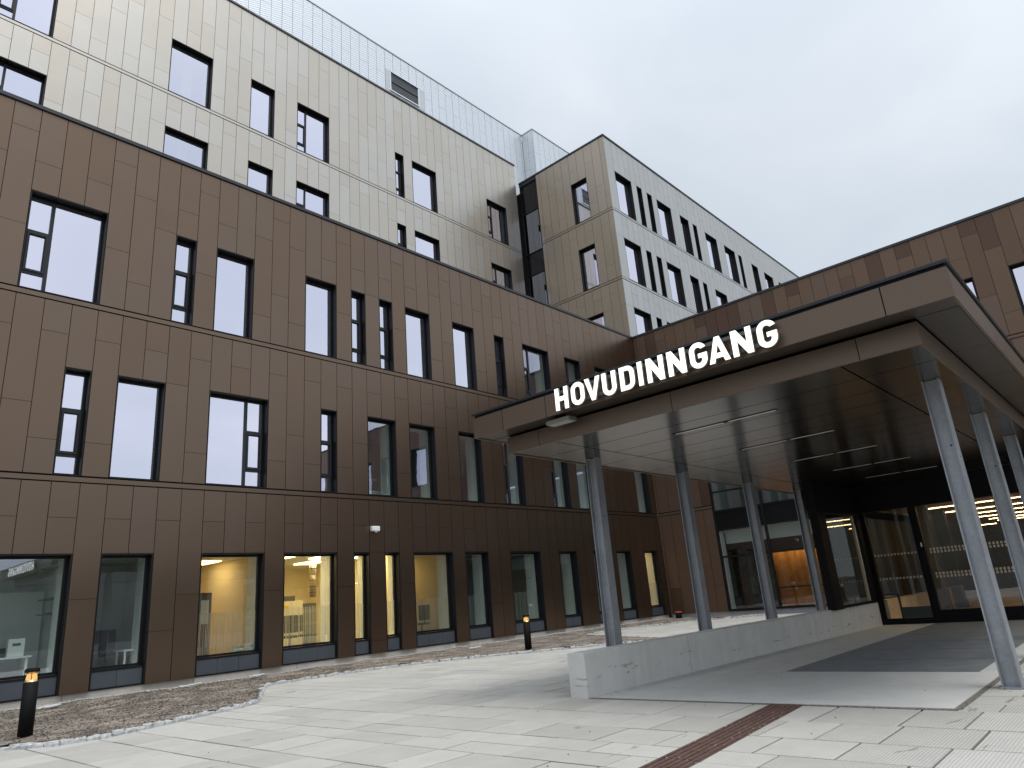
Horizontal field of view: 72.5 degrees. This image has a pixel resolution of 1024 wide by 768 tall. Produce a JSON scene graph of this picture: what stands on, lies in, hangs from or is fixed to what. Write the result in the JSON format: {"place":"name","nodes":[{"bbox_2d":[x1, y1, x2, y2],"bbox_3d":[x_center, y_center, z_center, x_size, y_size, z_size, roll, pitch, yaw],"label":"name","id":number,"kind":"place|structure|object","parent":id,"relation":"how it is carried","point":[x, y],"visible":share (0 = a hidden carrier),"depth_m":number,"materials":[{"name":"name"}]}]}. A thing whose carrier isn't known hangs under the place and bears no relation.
{"place":"outdoors","nodes":[
{"label":"outdoors","id":0,"kind":"place"},
{"bbox_2d":[0,613,1023,767],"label":"pavement","id":1,"kind":"structure","parent":0,"point":[433,715],"depth_m":8.04,"materials":[{"name":"concrete"}]},
{"bbox_2d":[0,613,764,745],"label":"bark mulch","id":2,"kind":"object","parent":1,"relation":"on","point":[81,718],"visible":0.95,"depth_m":14.50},
{"bbox_2d":[17,667,39,737],"bbox_3d":[-7.281,4.825,10.509,0.204,1.020,0.204,-19,-23,39],"label":"bollard light","id":3,"kind":"object","parent":2,"relation":"on","point":[28,706],"visible":0.96,"depth_m":10.45,"materials":[{"name":"black plastic"}]},
{"bbox_2d":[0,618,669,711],"bbox_3d":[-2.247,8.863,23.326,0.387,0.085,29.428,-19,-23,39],"label":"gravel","id":4,"kind":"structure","parent":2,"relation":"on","point":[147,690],"depth_m":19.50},
{"bbox_2d":[522,615,531,649],"bbox_3d":[0.444,7.237,20.270,0.204,1.020,0.204,-19,-23,39],"label":"bollard light","id":5,"kind":"object","parent":2,"relation":"on","point":[527,633],"visible":0.94,"depth_m":20.20,"materials":[{"name":"black metal"}]},
{"bbox_2d":[0,614,764,750],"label":"kerb","id":6,"kind":"structure","parent":1,"relation":"on","point":[54,743],"depth_m":12.49,"materials":[{"name":"stone"}]},
{"bbox_2d":[639,704,801,767],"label":"tactile paving","id":7,"kind":"structure","parent":1,"relation":"on","point":[704,747],"depth_m":6.63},
{"bbox_2d":[567,602,882,698],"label":"concrete wall","id":8,"kind":"structure","parent":1,"relation":"on","point":[600,671],"depth_m":12.35,"materials":[{"name":"grey"}]},
{"bbox_2d":[585,458,622,646],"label":"steel column","id":9,"kind":"structure","parent":8,"relation":"on","point":[608,595],"depth_m":12.04,"materials":[{"name":"grey metal"}]},
{"bbox_2d":[675,472,712,630],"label":"steel column","id":10,"kind":"structure","parent":8,"relation":"on","point":[704,621],"depth_m":14.32,"materials":[{"name":"grey metal"}]},
{"bbox_2d":[742,482,777,619],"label":"steel column","id":11,"kind":"structure","parent":8,"relation":"on","point":[760,554],"depth_m":16.64,"materials":[{"name":"grey metal"}]},
{"bbox_2d":[793,490,826,610],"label":"steel column","id":12,"kind":"structure","parent":8,"relation":"on","point":[813,569],"depth_m":18.94,"materials":[{"name":"grey metal"}]},
{"bbox_2d":[592,621,1023,708],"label":"concrete apron","id":13,"kind":"object","parent":1,"relation":"on","point":[756,679],"visible":0.64,"depth_m":9.65,"materials":[{"name":"concrete"}]},
{"bbox_2d":[588,659,1023,711],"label":"apron joint","id":14,"kind":"object","parent":13,"relation":"on","point":[970,700],"visible":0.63,"depth_m":7.97,"materials":[{"name":"concrete"}]},
{"bbox_2d":[786,620,1023,671],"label":"entrance mat","id":15,"kind":"object","parent":13,"relation":"on","point":[954,647],"visible":0.84,"depth_m":12.10,"materials":[{"name":"grey"}]},
{"bbox_2d":[801,464,1023,624],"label":"glazed entrance","id":16,"kind":"object","parent":1,"relation":"on","point":[864,546],"visible":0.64,"depth_m":20.77,"materials":[{"name":"black paint"}]},
{"bbox_2d":[861,507,936,620],"bbox_3d":[10.545,4.926,19.091,1.260,2.915,0.060,-19,-23,39],"label":"door","id":17,"kind":"structure","parent":16,"relation":"in","point":[923,612],"depth_m":18.81,"materials":[{"name":"black paint"}]},
{"bbox_2d":[921,378,1023,688],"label":"steel column","id":18,"kind":"structure","parent":1,"relation":"on","point":[993,612],"depth_m":8.55,"materials":[{"name":"grey metal"}]},
{"bbox_2d":[970,411,1023,602],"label":"steel column","id":19,"kind":"structure","parent":1,"relation":"on","point":[999,489],"depth_m":11.00,"materials":[{"name":"grey metal"}]},
{"bbox_2d":[1003,434,1023,505],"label":"steel column","id":20,"kind":"structure","parent":1,"relation":"on","point":[1013,448],"depth_m":13.49,"materials":[{"name":"grey metal"}]},
{"bbox_2d":[310,0,1023,276],"label":"sky","id":21,"kind":"structure","parent":0,"point":[823,133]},
{"label":"ground","id":22,"kind":"structure","parent":0,"visible":0},
{"bbox_2d":[0,89,671,710],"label":"brown building","id":23,"kind":"structure","parent":22,"relation":"on","point":[228,393],"depth_m":20.79,"materials":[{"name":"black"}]},
{"bbox_2d":[0,655,31,678],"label":"desk","id":24,"kind":"object","parent":23,"relation":"in","point":[22,661],"visible":0.63,"depth_m":15.77,"materials":[{"name":"white paint"}]},
{"bbox_2d":[3,638,25,657],"bbox_3d":[-11.300,5.984,15.829,0.410,0.380,0.320,-19,-23,39],"label":"storage box","id":25,"kind":"object","parent":24,"relation":"on","point":[14,647],"visible":0.95,"depth_m":15.70,"materials":[{"name":"white paint"}]},
{"bbox_2d":[0,592,44,680],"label":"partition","id":26,"kind":"object","parent":23,"relation":"in","point":[19,618],"visible":0.67,"depth_m":17.29,"materials":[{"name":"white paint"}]},
{"bbox_2d":[0,554,72,702],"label":"window","id":27,"kind":"structure","parent":23,"relation":"in","point":[10,690],"depth_m":15.77,"materials":[{"name":"black"}]},
{"bbox_2d":[17,189,108,304],"bbox_3d":[-11.552,-3.455,17.987,0.306,2.692,1.792,-19,-23,39],"label":"window","id":28,"kind":"structure","parent":23,"relation":"in","point":[63,249],"depth_m":18.07,"materials":[{"name":"black"}]},
{"bbox_2d":[52,367,91,475],"bbox_3d":[-10.790,0.937,17.076,0.306,2.672,0.592,-19,-23,39],"label":"window","id":29,"kind":"structure","parent":23,"relation":"in","point":[69,448],"depth_m":17.14,"materials":[{"name":"black"}]},
{"bbox_2d":[93,630,118,665],"bbox_3d":[-10.339,6.833,17.809,0.543,1.075,0.518,-10,-18,18],"label":"office chair","id":30,"kind":"object","parent":23,"relation":"on","point":[101,640],"visible":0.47,"depth_m":17.87,"materials":[{"name":"fabric"}]},
{"bbox_2d":[107,629,130,664],"bbox_3d":[-10.418,7.082,18.582,0.543,1.075,0.518,-2,-18,-10],"label":"office chair","id":31,"kind":"object","parent":23,"relation":"in","point":[111,638],"visible":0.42,"depth_m":18.49,"materials":[{"name":"black plastic"}]},
{"bbox_2d":[88,554,152,690],"bbox_3d":[-9.600,5.715,16.924,0.836,3.042,1.192,-19,-23,39],"label":"window","id":32,"kind":"structure","parent":23,"relation":"in","point":[130,675],"depth_m":16.97,"materials":[{"name":"black"}]},
{"bbox_2d":[115,649,134,667],"bbox_3d":[-9.465,6.898,17.356,0.600,0.585,0.600,-19,-23,39],"label":"side table","id":33,"kind":"object","parent":23,"relation":"in","point":[124,656],"visible":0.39,"depth_m":17.17,"materials":[{"name":"white paint"}]},
{"bbox_2d":[108,375,165,481],"bbox_3d":[-9.776,1.189,18.151,0.306,2.672,1.192,-19,-23,39],"label":"window","id":34,"kind":"structure","parent":23,"relation":"in","point":[135,453],"depth_m":18.25,"materials":[{"name":"black"}]},
{"bbox_2d":[170,235,196,325],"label":"window","id":35,"kind":"structure","parent":23,"relation":"in","point":[186,249],"depth_m":20.22,"materials":[{"name":"black"}]},
{"bbox_2d":[197,593,211,657],"bbox_3d":[-8.755,6.915,19.799,0.070,1.895,0.370,-19,-23,39],"label":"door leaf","id":36,"kind":"object","parent":23,"relation":"attached to","point":[205,603],"visible":0.61,"depth_m":19.88,"materials":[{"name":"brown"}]},
{"bbox_2d":[194,553,264,676],"bbox_3d":[-7.773,6.169,18.860,0.836,3.042,1.792,-19,-23,39],"label":"window","id":37,"kind":"structure","parent":23,"relation":"in","point":[227,663],"depth_m":18.77,"materials":[{"name":"black"}]},
{"bbox_2d":[212,248,253,338],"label":"window","id":38,"kind":"structure","parent":23,"relation":"in","point":[234,278],"depth_m":21.34,"materials":[{"name":"black"}]},
{"bbox_2d":[204,391,268,488],"bbox_3d":[-7.949,1.643,20.087,0.306,2.672,1.792,-19,-23,39],"label":"window","id":39,"kind":"structure","parent":23,"relation":"in","point":[237,430],"depth_m":20.20,"materials":[{"name":"black"}]},
{"bbox_2d":[0,0,525,294],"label":"beige building","id":40,"kind":"structure","parent":23,"relation":"on","point":[234,91],"depth_m":32.97,"materials":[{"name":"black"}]},
{"bbox_2d":[0,56,46,105],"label":"window","id":41,"kind":"structure","parent":40,"relation":"in","point":[17,79],"depth_m":25.18,"materials":[{"name":"black"}]},
{"bbox_2d":[0,0,57,37],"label":"window","id":42,"kind":"structure","parent":40,"relation":"in","point":[38,15],"depth_m":26.12,"materials":[{"name":"black"}]},
{"bbox_2d":[163,125,207,169],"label":"window","id":43,"kind":"structure","parent":40,"relation":"in","point":[177,144],"depth_m":29.35,"materials":[{"name":"black"}]},
{"bbox_2d":[168,38,212,109],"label":"window","id":44,"kind":"structure","parent":40,"relation":"in","point":[190,72],"depth_m":30.48,"materials":[{"name":"black"}]},
{"bbox_2d":[247,160,272,194],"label":"window","id":45,"kind":"structure","parent":40,"relation":"in","point":[259,177],"depth_m":31.75,"materials":[{"name":"black"}]},
{"bbox_2d":[249,79,274,138],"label":"window","id":46,"kind":"structure","parent":40,"relation":"in","point":[262,99],"depth_m":32.86,"materials":[{"name":"black"}]},
{"bbox_2d":[296,180,328,217],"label":"window","id":47,"kind":"structure","parent":40,"relation":"in","point":[310,198],"depth_m":33.69,"materials":[{"name":"black"}]},
{"bbox_2d":[297,102,328,163],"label":"window","id":48,"kind":"structure","parent":40,"relation":"in","point":[312,126],"depth_m":34.82,"materials":[{"name":"black"}]},
{"bbox_2d":[395,152,404,198],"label":"window","id":49,"kind":"structure","parent":40,"relation":"in","point":[399,165],"depth_m":38.66,"materials":[{"name":"black"}]},
{"bbox_2d":[233,0,568,195],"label":"rooftop enclosure","id":50,"kind":"object","parent":40,"relation":"on","point":[529,153],"visible":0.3,"depth_m":42.05,"materials":[{"name":"grey"}]},
{"bbox_2d":[397,223,406,247],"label":"window","id":51,"kind":"structure","parent":40,"relation":"in","point":[401,229],"depth_m":37.54,"materials":[{"name":"black"}]},
{"bbox_2d":[412,161,437,213],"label":"window","id":52,"kind":"structure","parent":40,"relation":"in","point":[423,178],"depth_m":40.04,"materials":[{"name":"black"}]},
{"bbox_2d":[415,230,439,260],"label":"window","id":53,"kind":"structure","parent":40,"relation":"in","point":[426,245],"depth_m":38.90,"materials":[{"name":"black"}]},
{"bbox_2d":[486,199,508,245],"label":"window","id":54,"kind":"structure","parent":40,"relation":"in","point":[497,219],"depth_m":44.36,"materials":[{"name":"black"}]},
{"bbox_2d":[491,262,512,289],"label":"window","id":55,"kind":"structure","parent":40,"relation":"in","point":[502,276],"depth_m":43.25,"materials":[{"name":"black"}]},
{"bbox_2d":[284,615,297,645],"bbox_3d":[-6.703,7.518,20.964,0.518,1.075,0.543,1,-18,-17],"label":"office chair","id":56,"kind":"object","parent":23,"relation":"on","point":[291,624],"visible":0.28,"depth_m":20.83,"materials":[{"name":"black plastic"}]},
{"bbox_2d":[283,601,302,647],"bbox_3d":[-7.320,7.857,22.604,0.628,1.545,0.850,-19,-23,39],"label":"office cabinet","id":57,"kind":"object","parent":23,"relation":"in","point":[294,604],"visible":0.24,"depth_m":22.55,"materials":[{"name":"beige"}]},
{"bbox_2d":[303,603,315,645],"bbox_3d":[-6.831,8.013,23.075,0.510,1.450,0.500,-19,-23,39],"label":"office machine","id":58,"kind":"object","parent":23,"relation":"in","point":[306,605],"visible":0.3,"depth_m":22.96,"materials":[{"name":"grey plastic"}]},
{"bbox_2d":[282,552,337,665],"bbox_3d":[-6.150,6.572,20.581,0.836,3.042,1.792,-19,-23,39],"label":"window","id":59,"kind":"structure","parent":23,"relation":"in","point":[327,649],"depth_m":20.57,"materials":[{"name":"black"}]},
{"bbox_2d":[309,562,315,597],"bbox_3d":[-6.871,6.739,24.081,0.236,1.190,0.240,-19,-23,39],"label":"air duct","id":60,"kind":"object","parent":23,"relation":"attached to","point":[312,586],"visible":0.98,"depth_m":23.99,"materials":[{"name":"silver metal"}]},
{"bbox_2d":[304,275,336,358],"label":"window","id":61,"kind":"structure","parent":23,"relation":"in","point":[320,296],"depth_m":23.52,"materials":[{"name":"black"}]},
{"bbox_2d":[320,409,336,492],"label":"window","id":62,"kind":"structure","parent":23,"relation":"in","point":[328,459],"depth_m":22.33,"materials":[{"name":"black"}]},
{"bbox_2d":[351,290,365,365],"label":"window","id":63,"kind":"structure","parent":23,"relation":"in","point":[358,327],"depth_m":24.54,"materials":[{"name":"black"}]},
{"bbox_2d":[354,552,370,655],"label":"window","id":64,"kind":"structure","parent":23,"relation":"in","point":[363,631],"depth_m":21.86,"materials":[{"name":"black"}]},
{"bbox_2d":[367,416,397,496],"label":"window","id":65,"kind":"structure","parent":23,"relation":"in","point":[388,461],"depth_m":24.26,"materials":[{"name":"black"}]},
{"bbox_2d":[379,299,393,371],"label":"window","id":66,"kind":"structure","parent":23,"relation":"in","point":[385,307],"depth_m":25.41,"materials":[{"name":"black"}]},
{"bbox_2d":[385,552,401,651],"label":"window","id":67,"kind":"structure","parent":23,"relation":"in","point":[393,613],"depth_m":22.71,"materials":[{"name":"black"}]},
{"bbox_2d":[405,307,431,379],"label":"window","id":68,"kind":"structure","parent":23,"relation":"in","point":[417,330],"depth_m":26.56,"materials":[{"name":"black"}]},
{"bbox_2d":[417,605,429,630],"bbox_3d":[-3.165,8.263,24.282,0.518,1.075,0.543,7,-21,-33],"label":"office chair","id":69,"kind":"object","parent":23,"relation":"on","point":[425,615],"visible":0.35,"depth_m":24.16,"materials":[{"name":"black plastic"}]},
{"bbox_2d":[409,423,437,499],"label":"window","id":70,"kind":"structure","parent":23,"relation":"in","point":[428,478],"depth_m":25.55,"materials":[{"name":"black"}]},
{"bbox_2d":[413,552,456,647],"bbox_3d":[-2.902,7.380,24.022,0.836,3.042,1.792,-19,-23,39],"label":"window","id":71,"kind":"structure","parent":23,"relation":"in","point":[446,608],"depth_m":24.19,"materials":[{"name":"black"}]},
{"bbox_2d":[452,322,476,390],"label":"window","id":72,"kind":"structure","parent":23,"relation":"in","point":[463,336],"depth_m":28.29,"materials":[{"name":"black"}]},
{"bbox_2d":[458,431,484,502],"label":"window","id":73,"kind":"structure","parent":23,"relation":"in","point":[475,483],"depth_m":27.27,"materials":[{"name":"black"}]},
{"bbox_2d":[465,552,493,640],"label":"window","id":74,"kind":"structure","parent":23,"relation":"in","point":[482,609],"depth_m":25.73,"materials":[{"name":"black"}]},
{"bbox_2d":[493,335,507,396],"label":"window","id":75,"kind":"structure","parent":23,"relation":"in","point":[498,341],"depth_m":29.73,"materials":[{"name":"black"}]},
{"bbox_2d":[502,443,525,505],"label":"window","id":76,"kind":"structure","parent":23,"relation":"in","point":[513,464],"depth_m":28.83,"materials":[{"name":"black"}]},
{"bbox_2d":[510,551,546,634],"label":"window","id":77,"kind":"structure","parent":23,"relation":"in","point":[532,559],"depth_m":27.81,"materials":[{"name":"black"}]},
{"bbox_2d":[522,344,550,396],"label":"window","id":78,"kind":"structure","parent":23,"relation":"in","point":[540,357],"depth_m":32.10,"materials":[{"name":"black"}]},
{"bbox_2d":[550,460,571,507],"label":"window","id":79,"kind":"structure","parent":23,"relation":"in","point":[559,471],"depth_m":30.97,"materials":[{"name":"black"}]},
{"bbox_2d":[559,551,583,627],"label":"window","id":80,"kind":"structure","parent":23,"relation":"in","point":[574,614],"depth_m":29.67,"materials":[{"name":"black"}]},
{"bbox_2d":[564,357,580,382],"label":"window","id":81,"kind":"structure","parent":23,"relation":"in","point":[572,367],"depth_m":33.92,"materials":[{"name":"black"}]},
{"bbox_2d":[575,464,590,509],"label":"window","id":82,"kind":"structure","parent":23,"relation":"in","point":[581,473],"depth_m":32.47,"materials":[{"name":"black"}]},
{"bbox_2d":[593,551,602,622],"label":"window","id":83,"kind":"structure","parent":23,"relation":"in","point":[594,552],"depth_m":30.88,"materials":[{"name":"black"}]},
{"bbox_2d":[616,551,638,619],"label":"window","id":84,"kind":"structure","parent":23,"relation":"in","point":[627,586],"depth_m":32.68,"materials":[{"name":"black"}]},
{"bbox_2d":[634,472,651,513],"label":"window","id":85,"kind":"structure","parent":23,"relation":"in","point":[642,490],"depth_m":35.78,"materials":[{"name":"black"}]},
{"bbox_2d":[644,551,665,615],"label":"window","id":86,"kind":"structure","parent":23,"relation":"in","point":[651,557],"depth_m":34.40,"materials":[{"name":"black"}]},
{"bbox_2d":[517,133,798,510],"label":"grey corner building","id":87,"kind":"structure","parent":22,"relation":"on","point":[614,235],"depth_m":43.77,"materials":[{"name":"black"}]},
{"bbox_2d":[571,177,590,224],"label":"window","id":88,"kind":"structure","parent":87,"relation":"in","point":[581,205],"depth_m":43.08,"materials":[{"name":"black"}]},
{"bbox_2d":[579,243,599,290],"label":"window","id":89,"kind":"structure","parent":87,"relation":"in","point":[587,255],"depth_m":41.73,"materials":[{"name":"black"}]},
{"bbox_2d":[587,312,604,325],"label":"window","id":90,"kind":"structure","parent":87,"relation":"in","point":[599,318],"depth_m":40.55,"materials":[{"name":"black"}]},
{"bbox_2d":[614,171,636,220],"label":"window","id":91,"kind":"structure","parent":87,"relation":"in","point":[624,189],"depth_m":43.13,"materials":[{"name":"black"}]},
{"bbox_2d":[624,238,646,287],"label":"window","id":92,"kind":"structure","parent":87,"relation":"in","point":[633,254],"depth_m":41.77,"materials":[{"name":"black"}]},
{"bbox_2d":[636,186,646,226],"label":"window","id":93,"kind":"structure","parent":87,"relation":"in","point":[642,212],"depth_m":44.23,"materials":[{"name":"black"}]},
{"bbox_2d":[634,307,652,334],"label":"window","id":94,"kind":"structure","parent":87,"relation":"in","point":[643,319],"depth_m":40.57,"materials":[{"name":"black"}]},
{"bbox_2d":[646,250,656,292],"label":"window","id":95,"kind":"structure","parent":87,"relation":"in","point":[649,258],"depth_m":42.88,"materials":[{"name":"black"}]},
{"bbox_2d":[647,193,656,232],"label":"window","id":96,"kind":"structure","parent":87,"relation":"in","point":[649,198],"depth_m":45.10,"materials":[{"name":"black"}]},
{"bbox_2d":[656,256,666,296],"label":"window","id":97,"kind":"structure","parent":87,"relation":"in","point":[659,261],"depth_m":43.76,"materials":[{"name":"black"}]},
{"bbox_2d":[656,199,676,245],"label":"window","id":98,"kind":"structure","parent":87,"relation":"in","point":[665,217],"depth_m":46.61,"materials":[{"name":"black"}]},
{"bbox_2d":[666,261,686,306],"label":"window","id":99,"kind":"structure","parent":87,"relation":"in","point":[675,278],"depth_m":45.25,"materials":[{"name":"black"}]},
{"bbox_2d":[679,215,693,255],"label":"window","id":100,"kind":"structure","parent":87,"relation":"in","point":[684,223],"depth_m":48.51,"materials":[{"name":"black"}]},
{"bbox_2d":[690,275,703,312],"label":"window","id":101,"kind":"structure","parent":87,"relation":"in","point":[694,281],"depth_m":47.18,"materials":[{"name":"black"}]},
{"bbox_2d":[692,224,701,260],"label":"window","id":102,"kind":"structure","parent":87,"relation":"in","point":[694,227],"depth_m":49.43,"materials":[{"name":"black"}]},
{"bbox_2d":[705,232,721,272],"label":"window","id":103,"kind":"structure","parent":87,"relation":"in","point":[712,247],"depth_m":51.40,"materials":[{"name":"black"}]},
{"bbox_2d":[715,289,727,305],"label":"window","id":104,"kind":"structure","parent":87,"relation":"in","point":[721,298],"depth_m":50.22,"materials":[{"name":"black"}]},
{"bbox_2d":[724,245,740,284],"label":"window","id":105,"kind":"structure","parent":87,"relation":"in","point":[730,255],"depth_m":53.58,"materials":[{"name":"black"}]},
{"bbox_2d":[751,264,761,291],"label":"window","id":106,"kind":"structure","parent":87,"relation":"in","point":[755,270],"depth_m":56.83,"materials":[{"name":"black"}]},
{"bbox_2d":[633,197,1023,617],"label":"brown wing","id":107,"kind":"structure","parent":22,"relation":"on","point":[982,252],"depth_m":32.82,"materials":[{"name":"metal"}]},
{"bbox_2d":[471,258,1023,493],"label":"entrance canopy","id":108,"kind":"object","parent":107,"relation":"attached to","point":[828,390],"visible":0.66,"depth_m":10.21,"materials":[{"name":"brown metal panels"},{"name":"black painted metal"},{"name":"roofing felt"}]},
{"bbox_2d":[546,415,576,426],"bbox_3d":[0.746,0.546,10.605,0.440,0.115,0.200,-19,-23,39],"label":"floodlight","id":109,"kind":"object","parent":108,"relation":"attached to","point":[560,420],"visible":1,"depth_m":10.53,"materials":[{"name":"grey"}]},
{"bbox_2d":[554,320,778,411],"bbox_3d":[1.913,-0.183,9.318,3.387,0.338,0.110,-19,-23,39],"label":"entrance sign","id":110,"kind":"object","parent":108,"relation":"attached to","point":[748,345],"visible":1,"depth_m":9.12,"materials":[{"name":"white plastic"}]},
{"bbox_2d":[963,277,979,300],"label":"window","id":111,"kind":"structure","parent":107,"relation":"in","point":[970,283],"depth_m":27.98,"materials":[{"name":"black"}]},
{"bbox_2d":[1008,261,1023,313],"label":"window","id":112,"kind":"structure","parent":107,"relation":"in","point":[1016,270],"depth_m":26.93,"materials":[{"name":"black"}]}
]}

